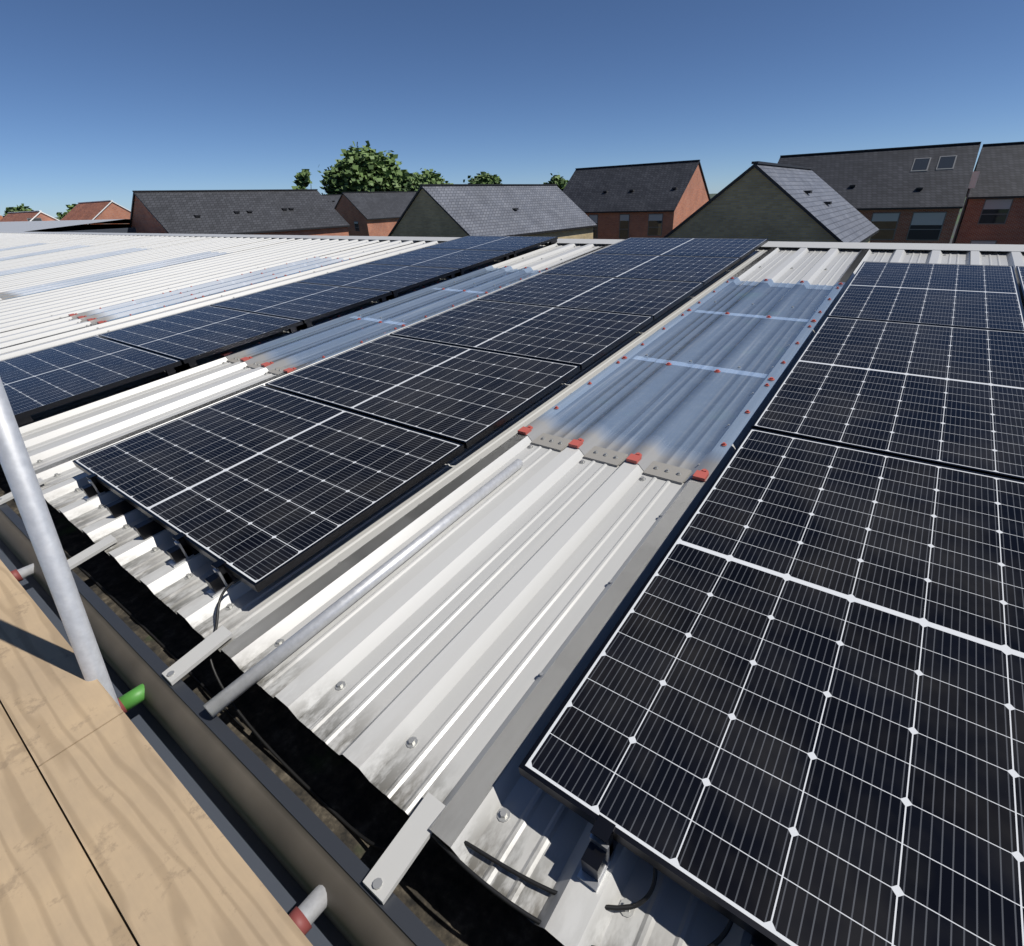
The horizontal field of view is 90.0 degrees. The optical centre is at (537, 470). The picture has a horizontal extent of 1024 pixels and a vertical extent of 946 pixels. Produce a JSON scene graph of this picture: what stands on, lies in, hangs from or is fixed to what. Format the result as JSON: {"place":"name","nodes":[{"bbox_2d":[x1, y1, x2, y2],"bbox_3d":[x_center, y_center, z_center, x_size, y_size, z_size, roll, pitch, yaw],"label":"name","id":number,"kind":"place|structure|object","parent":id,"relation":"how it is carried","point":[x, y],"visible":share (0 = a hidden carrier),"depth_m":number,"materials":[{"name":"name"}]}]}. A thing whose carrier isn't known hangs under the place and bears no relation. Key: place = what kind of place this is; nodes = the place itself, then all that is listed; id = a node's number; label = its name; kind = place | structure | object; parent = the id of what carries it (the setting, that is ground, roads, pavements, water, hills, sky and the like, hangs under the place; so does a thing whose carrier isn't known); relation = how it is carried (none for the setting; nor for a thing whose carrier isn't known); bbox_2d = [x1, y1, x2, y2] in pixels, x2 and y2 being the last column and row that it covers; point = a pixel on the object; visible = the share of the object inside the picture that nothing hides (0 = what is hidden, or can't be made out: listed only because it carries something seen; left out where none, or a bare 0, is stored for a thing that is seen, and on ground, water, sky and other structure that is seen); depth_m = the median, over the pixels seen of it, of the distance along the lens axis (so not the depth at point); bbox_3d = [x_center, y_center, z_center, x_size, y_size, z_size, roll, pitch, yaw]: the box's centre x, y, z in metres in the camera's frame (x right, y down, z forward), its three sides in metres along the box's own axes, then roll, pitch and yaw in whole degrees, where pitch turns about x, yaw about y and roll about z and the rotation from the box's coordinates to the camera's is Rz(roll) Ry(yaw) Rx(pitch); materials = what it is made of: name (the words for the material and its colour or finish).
{"place":"outdoors","nodes":[
{"label":"outdoors","id":0,"kind":"place"},
{"bbox_2d":[61,200,130,219],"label":"house","id":1,"kind":"structure","parent":0,"point":[101,210],"depth_m":64.91,"materials":[{"name":"red tile"}]},
{"bbox_2d":[129,189,349,235],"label":"house","id":2,"kind":"structure","parent":0,"point":[284,212],"depth_m":39.05,"materials":[{"name":"grey tile"}]},
{"bbox_2d":[322,194,340,207],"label":"house","id":3,"kind":"structure","parent":0,"point":[332,199],"depth_m":77.98,"materials":[{"name":"grey tile"}]},
{"bbox_2d":[334,191,416,235],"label":"house","id":4,"kind":"structure","parent":0,"point":[370,213],"depth_m":62.70,"materials":[{"name":"grey tile"}]},
{"bbox_2d":[15,194,965,909],"bbox_3d":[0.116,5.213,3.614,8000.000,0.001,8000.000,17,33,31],"label":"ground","id":5,"kind":"structure","parent":0,"point":[713,196],"depth_m":85.66,"materials":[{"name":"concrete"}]},
{"bbox_2d":[3,203,33,216],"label":"tree","id":6,"kind":"object","parent":5,"relation":"on","point":[20,208],"visible":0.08,"depth_m":92.08,"materials":[{"name":"green plant"}]},
{"bbox_2d":[0,210,59,221],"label":"house","id":7,"kind":"structure","parent":5,"relation":"on","point":[26,216],"depth_m":61.37,"materials":[{"name":"red tile"}]},
{"bbox_2d":[56,204,76,219],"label":"tree","id":8,"kind":"object","parent":5,"relation":"on","point":[60,215],"visible":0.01,"depth_m":91.74,"materials":[{"name":"green plant"}]},
{"bbox_2d":[0,219,136,232],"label":"neighbour unit","id":9,"kind":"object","parent":5,"relation":"on","point":[109,226],"visible":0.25,"depth_m":39.17,"materials":[{"name":"grey metal"}]},
{"bbox_2d":[0,378,326,944],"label":"scaffold tubes","id":10,"kind":"object","parent":5,"relation":"on","point":[21,478],"visible":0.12,"depth_m":1.21},
{"bbox_2d":[0,560,312,945],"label":"scaffold boards","id":11,"kind":"object","parent":10,"relation":"on","point":[172,867],"visible":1,"depth_m":1.03,"materials":[{"name":"beige wood"}]},
{"bbox_2d":[10,569,311,934],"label":"tube end caps","id":12,"kind":"object","parent":10,"relation":"attached to","point":[130,699],"visible":0.6,"depth_m":1.67,"materials":[{"name":"green plastic"}]},
{"bbox_2d":[0,539,350,945],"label":"wall","id":13,"kind":"structure","parent":5,"relation":"on","point":[280,883],"depth_m":1.50,"materials":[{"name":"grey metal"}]},
{"bbox_2d":[0,464,563,945],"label":"eaves gutter","id":14,"kind":"object","parent":13,"relation":"on","point":[438,896],"depth_m":1.50,"materials":[{"name":"grey"}]},
{"bbox_2d":[0,478,444,904],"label":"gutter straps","id":15,"kind":"object","parent":14,"relation":"on","point":[387,872],"visible":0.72,"depth_m":1.24,"materials":[{"name":"grey metal"}]},
{"bbox_2d":[63,550,733,945],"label":"dc cables","id":16,"kind":"object","parent":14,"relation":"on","point":[493,860],"visible":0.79,"depth_m":1.20,"materials":[{"name":"black rubber"}]},
{"bbox_2d":[0,231,1023,251],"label":"ridge flashing","id":17,"kind":"object","parent":13,"relation":"on","point":[948,247],"visible":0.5,"depth_m":6.54,"materials":[{"name":"white metal"}]},
{"bbox_2d":[258,268,833,452],"bbox_3d":[-14.398,-5.788,14.037,52.000,0.692,7.182,17,33,31],"label":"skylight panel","id":18,"kind":"object","parent":13,"relation":"on","point":[694,408],"depth_m":3.81,"materials":[{"name":"plastic"}]},
{"bbox_2d":[0,243,48,250],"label":"rooflight","id":19,"kind":"object","parent":18,"relation":"attached to","point":[22,246],"visible":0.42,"depth_m":16.89,"materials":[{"name":"plastic"}]},
{"bbox_2d":[0,233,88,248],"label":"roof sheet","id":20,"kind":"object","parent":18,"relation":"on","point":[13,239],"visible":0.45,"depth_m":19.52,"materials":[{"name":"white metal"}]},
{"bbox_2d":[0,245,88,260],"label":"rooflight","id":21,"kind":"object","parent":18,"relation":"attached to","point":[40,252],"visible":0.76,"depth_m":14.49,"materials":[{"name":"grey plastic"}]},
{"bbox_2d":[0,316,97,348],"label":"roof sheet","id":22,"kind":"object","parent":18,"relation":"on","point":[30,333],"visible":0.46,"depth_m":6.17,"materials":[{"name":"white metal"}]},
{"bbox_2d":[0,235,139,257],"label":"roof sheet","id":23,"kind":"object","parent":18,"relation":"on","point":[50,246],"visible":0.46,"depth_m":16.17,"materials":[{"name":"white metal"}]},
{"bbox_2d":[43,235,99,243],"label":"roof sheet","id":24,"kind":"object","parent":18,"relation":"on","point":[49,242],"visible":0.37,"depth_m":17.79,"materials":[{"name":"white metal"}]},
{"bbox_2d":[0,248,151,275],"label":"rooflight","id":25,"kind":"object","parent":18,"relation":"attached to","point":[46,265],"visible":0.76,"depth_m":12.05,"materials":[{"name":"plastic"}]},
{"bbox_2d":[0,236,195,270],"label":"roof sheet","id":26,"kind":"object","parent":18,"relation":"on","point":[76,253],"visible":0.68,"depth_m":13.72,"materials":[{"name":"white metal"}]},
{"bbox_2d":[0,251,233,299],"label":"rooflight","id":27,"kind":"object","parent":18,"relation":"attached to","point":[81,280],"visible":0.75,"depth_m":9.56,"materials":[{"name":"plastic"}]},
{"bbox_2d":[85,235,148,245],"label":"roof sheet","id":28,"kind":"object","parent":18,"relation":"on","point":[116,240],"visible":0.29,"depth_m":15.73,"materials":[{"name":"white metal"}]},
{"bbox_2d":[0,237,275,292],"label":"roof sheet","id":29,"kind":"object","parent":18,"relation":"on","point":[39,277],"visible":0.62,"depth_m":11.19,"materials":[{"name":"white metal"}]},
{"bbox_2d":[19,356,303,473],"bbox_3d":[-2.840,-0.511,3.817,1.070,0.212,1.840,17,33,31],"label":"roof sheet","id":30,"kind":"object","parent":18,"relation":"on","point":[59,437],"visible":0.62,"depth_m":3.73,"materials":[{"name":"white metal"}]},
{"bbox_2d":[138,237,212,248],"bbox_3d":[-9.588,-6.070,13.650,1.070,0.226,1.984,17,33,31],"label":"roof sheet","id":31,"kind":"object","parent":18,"relation":"on","point":[173,242],"visible":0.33,"depth_m":13.67,"materials":[{"name":"white metal"}]},
{"bbox_2d":[0,238,387,332],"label":"roof sheet","id":32,"kind":"object","parent":18,"relation":"on","point":[140,286],"visible":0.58,"depth_m":8.54,"materials":[{"name":"white metal"}]},
{"bbox_2d":[71,257,353,322],"bbox_3d":[-4.599,-2.784,7.668,1.070,0.397,3.766,17,33,31],"label":"rooflight","id":33,"kind":"object","parent":18,"relation":"attached to","point":[127,309],"visible":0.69,"depth_m":7.42,"materials":[{"name":"grey plastic"}]},
{"bbox_2d":[211,238,301,253],"bbox_3d":[-6.316,-5.085,11.572,1.070,0.226,1.984,17,33,31],"label":"roof sheet","id":34,"kind":"object","parent":18,"relation":"on","point":[234,249],"visible":0.55,"depth_m":11.58,"materials":[{"name":"white metal"}]},
{"bbox_2d":[225,345,319,372],"bbox_3d":[-1.326,-1.799,5.589,1.070,0.397,3.766,17,33,31],"label":"rooflight","id":35,"kind":"object","parent":18,"relation":"attached to","point":[256,353],"visible":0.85,"depth_m":4.46,"materials":[{"name":"plastic"}]},
{"bbox_2d":[0,241,555,427],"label":"roof sheet","id":36,"kind":"object","parent":18,"relation":"on","point":[13,351],"visible":0.16,"depth_m":6.09,"materials":[{"name":"white metal"}]},
{"bbox_2d":[320,240,420,259],"bbox_3d":[-3.043,-4.100,9.493,1.070,0.226,1.984,17,33,31],"label":"roof sheet","id":37,"kind":"object","parent":18,"relation":"on","point":[385,245],"visible":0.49,"depth_m":9.50,"materials":[{"name":"white metal"}]},
{"bbox_2d":[35,244,777,657],"bbox_3d":[0.079,-1.420,4.774,2.403,0.736,7.285,17,33,31],"label":"roof sheet","id":38,"kind":"object","parent":18,"relation":"on","point":[191,602],"visible":0.3,"depth_m":2.42,"materials":[{"name":"white metal"}]},
{"bbox_2d":[68,257,842,484],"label":"rooflight fixings","id":39,"kind":"object","parent":18,"relation":"on","point":[671,473],"visible":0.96,"depth_m":2.67,"materials":[{"name":"red plastic"}]},
{"bbox_2d":[222,434,714,846],"bbox_3d":[-0.113,0.310,2.085,1.070,0.212,1.840,17,33,31],"label":"roof sheet","id":40,"kind":"object","parent":18,"relation":"on","point":[446,646],"visible":0.9,"depth_m":1.78,"materials":[{"name":"white metal"}]},
{"bbox_2d":[203,459,522,716],"bbox_3d":[-0.546,0.347,2.084,0.048,0.201,1.592,17,33,31],"label":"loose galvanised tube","id":41,"kind":"object","parent":40,"relation":"on","point":[239,686],"visible":1,"depth_m":1.87,"materials":[{"name":"metal"}]},
{"bbox_2d":[481,243,611,272],"bbox_3d":[0.229,-3.115,7.414,1.070,0.226,1.984,17,33,31],"label":"roof sheet","id":42,"kind":"object","parent":18,"relation":"on","point":[550,256],"visible":0.74,"depth_m":7.33,"materials":[{"name":"white metal"}]},
{"bbox_2d":[347,288,808,378],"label":"rooflight liner purlins","id":43,"kind":"object","parent":18,"relation":"on","point":[712,368],"visible":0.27,"depth_m":3.82,"materials":[{"name":"white metal"}]},
{"bbox_2d":[525,411,727,481],"bbox_3d":[1.401,-0.978,3.857,1.070,0.397,3.766,17,33,31],"label":"rooflight","id":44,"kind":"object","parent":18,"relation":"attached to","point":[650,448],"visible":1,"depth_m":2.69,"materials":[{"name":"clear plastic"}]},
{"bbox_2d":[430,249,1023,945],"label":"roof sheet","id":45,"kind":"object","parent":18,"relation":"on","point":[540,835],"visible":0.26,"depth_m":1.20,"materials":[{"name":"white metal"}]},
{"bbox_2d":[16,240,766,945],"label":"panel mounting clamps","id":46,"kind":"object","parent":45,"relation":"on","point":[598,856],"visible":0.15,"depth_m":1.99,"materials":[{"name":"grey metal"}]},
{"bbox_2d":[0,336,181,419],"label":"solar panel","id":47,"kind":"object","parent":46,"relation":"on","point":[43,380],"visible":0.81,"depth_m":4.23,"materials":[{"name":"blue glass"}]},
{"bbox_2d":[98,305,302,363],"bbox_3d":[-3.404,-1.412,5.138,1.903,0.144,1.132,17,33,31],"label":"solar panel","id":48,"kind":"object","parent":46,"relation":"on","point":[185,337],"visible":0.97,"depth_m":5.00,"materials":[{"name":"blue glass"}]},
{"bbox_2d":[72,385,464,591],"bbox_3d":[-1.475,-0.077,2.727,1.903,0.144,1.132,17,33,31],"label":"solar panel","id":49,"kind":"object","parent":46,"relation":"on","point":[259,488],"visible":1,"depth_m":2.53,"materials":[{"name":"black glass"}]},
{"bbox_2d":[210,282,391,323],"bbox_3d":[-2.748,-1.969,5.907,1.903,0.144,1.132,17,33,31],"label":"solar panel","id":50,"kind":"object","parent":46,"relation":"on","point":[304,303],"visible":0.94,"depth_m":5.78,"materials":[{"name":"blue glass"}]},
{"bbox_2d":[297,263,459,293],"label":"solar panel","id":51,"kind":"object","parent":46,"relation":"on","point":[394,279],"visible":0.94,"depth_m":6.56,"materials":[{"name":"blue glass"}]},
{"bbox_2d":[265,335,579,448],"bbox_3d":[-0.819,-0.634,3.496,1.903,0.144,1.132,17,33,31],"label":"solar panel","id":52,"kind":"object","parent":46,"relation":"on","point":[466,397],"visible":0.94,"depth_m":3.34,"materials":[{"name":"black glass"}]},
{"bbox_2d":[366,248,513,270],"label":"solar panel","id":53,"kind":"object","parent":46,"relation":"on","point":[461,260],"visible":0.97,"depth_m":7.33,"materials":[{"name":"blue glass"}]},
{"bbox_2d":[424,236,557,252],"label":"solar panel","id":54,"kind":"object","parent":46,"relation":"on","point":[516,244],"visible":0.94,"depth_m":8.11,"materials":[{"name":"blue glass"}]},
{"bbox_2d":[390,299,652,369],"bbox_3d":[-0.163,-1.190,4.265,1.903,0.144,1.132,17,33,31],"label":"solar panel","id":55,"kind":"object","parent":46,"relation":"on","point":[582,339],"visible":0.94,"depth_m":4.13,"materials":[{"name":"black glass"}]},
{"bbox_2d":[477,273,702,319],"bbox_3d":[0.493,-1.747,5.034,1.903,0.144,1.132,17,33,31],"label":"solar panel","id":56,"kind":"object","parent":46,"relation":"on","point":[655,299],"visible":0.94,"depth_m":4.92,"materials":[{"name":"blue glass"}]},
{"bbox_2d":[543,253,739,285],"bbox_3d":[1.149,-2.304,5.803,1.903,0.144,1.132,17,33,31],"label":"solar panel","id":57,"kind":"object","parent":46,"relation":"on","point":[705,270],"visible":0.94,"depth_m":5.70,"materials":[{"name":"blue glass"}]},
{"bbox_2d":[593,237,767,260],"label":"solar panel","id":58,"kind":"object","parent":46,"relation":"on","point":[741,249],"visible":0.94,"depth_m":6.48,"materials":[{"name":"blue glass"}]},
{"bbox_2d":[519,428,1023,945],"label":"solar panel","id":59,"kind":"object","parent":46,"relation":"on","point":[791,710],"visible":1,"depth_m":1.29,"materials":[{"name":"black glass"}]},
{"bbox_2d":[751,316,1023,480],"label":"solar panel","id":60,"kind":"object","parent":46,"relation":"on","point":[949,396],"visible":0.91,"depth_m":2.65,"materials":[{"name":"black glass"}]},
{"bbox_2d":[827,262,1023,331],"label":"solar panel","id":61,"kind":"object","parent":46,"relation":"on","point":[973,296],"visible":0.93,"depth_m":3.97,"materials":[{"name":"blue glass"}]},
{"bbox_2d":[1014,266,1023,308],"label":"solar panel","id":62,"kind":"object","parent":46,"relation":"on","point":[1019,272],"visible":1,"depth_m":4.14,"materials":[{"name":"blue glass"}]},
{"bbox_2d":[0,234,984,917],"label":"roof screws","id":63,"kind":"object","parent":45,"relation":"on","point":[502,812],"visible":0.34,"depth_m":2.44,"materials":[{"name":"silver metal"}]},
{"bbox_2d":[727,247,868,289],"bbox_3d":[2.956,-2.294,5.682,1.070,0.226,1.984,17,33,31],"label":"roof sheet","id":64,"kind":"object","parent":18,"relation":"on","point":[775,270],"visible":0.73,"depth_m":5.55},
{"bbox_2d":[291,169,311,188],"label":"poplar tree","id":65,"kind":"object","parent":5,"relation":"on","point":[303,180],"visible":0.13,"depth_m":48.09,"materials":[{"name":"green plant"}]},
{"bbox_2d":[318,140,412,193],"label":"tree","id":66,"kind":"object","parent":5,"relation":"on","point":[366,168],"visible":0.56,"depth_m":87.67,"materials":[{"name":"green plant"}]},
{"bbox_2d":[402,173,443,190],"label":"tree","id":67,"kind":"object","parent":5,"relation":"on","point":[413,184],"visible":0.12,"depth_m":84.54,"materials":[{"name":"green plant"}]},
{"bbox_2d":[402,168,452,183],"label":"tree","id":68,"kind":"object","parent":5,"relation":"on","point":[436,176],"visible":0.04,"depth_m":92.12,"materials":[{"name":"green plant"}]},
{"bbox_2d":[463,170,501,183],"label":"dark tree","id":69,"kind":"object","parent":5,"relation":"on","point":[484,178],"visible":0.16,"depth_m":94.34,"materials":[{"name":"green plant"}]},
{"bbox_2d":[543,173,567,190],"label":"tree","id":70,"kind":"object","parent":5,"relation":"on","point":[561,182],"visible":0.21,"depth_m":94.24,"materials":[{"name":"green plant"}]},
{"bbox_2d":[388,184,596,238],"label":"house","id":71,"kind":"structure","parent":0,"point":[464,210],"depth_m":32.74,"materials":[{"name":"tile"}]},
{"bbox_2d":[0,0,1023,217],"label":"sky","id":72,"kind":"structure","parent":0,"point":[101,100],"materials":[{"name":"blue"}]},
{"bbox_2d":[563,160,710,238],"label":"house","id":73,"kind":"structure","parent":0,"point":[655,200],"depth_m":44.74,"materials":[{"name":"red brick"}]},
{"bbox_2d":[663,161,878,242],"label":"house","id":74,"kind":"structure","parent":0,"point":[769,201],"depth_m":20.08,"materials":[{"name":"tile"}]},
{"bbox_2d":[778,142,980,243],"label":"house","id":75,"kind":"structure","parent":0,"point":[913,194],"depth_m":34.55,"materials":[{"name":"grey tile"}]},
{"bbox_2d":[968,171,979,187],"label":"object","id":76,"kind":"object","parent":75,"relation":"attached to","point":[974,178],"visible":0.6,"depth_m":34.62,"materials":[{"name":"white"}]},
{"bbox_2d":[952,141,1023,244],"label":"house","id":77,"kind":"structure","parent":0,"point":[992,212],"depth_m":35.20,"materials":[{"name":"grey tile"}]}
]}

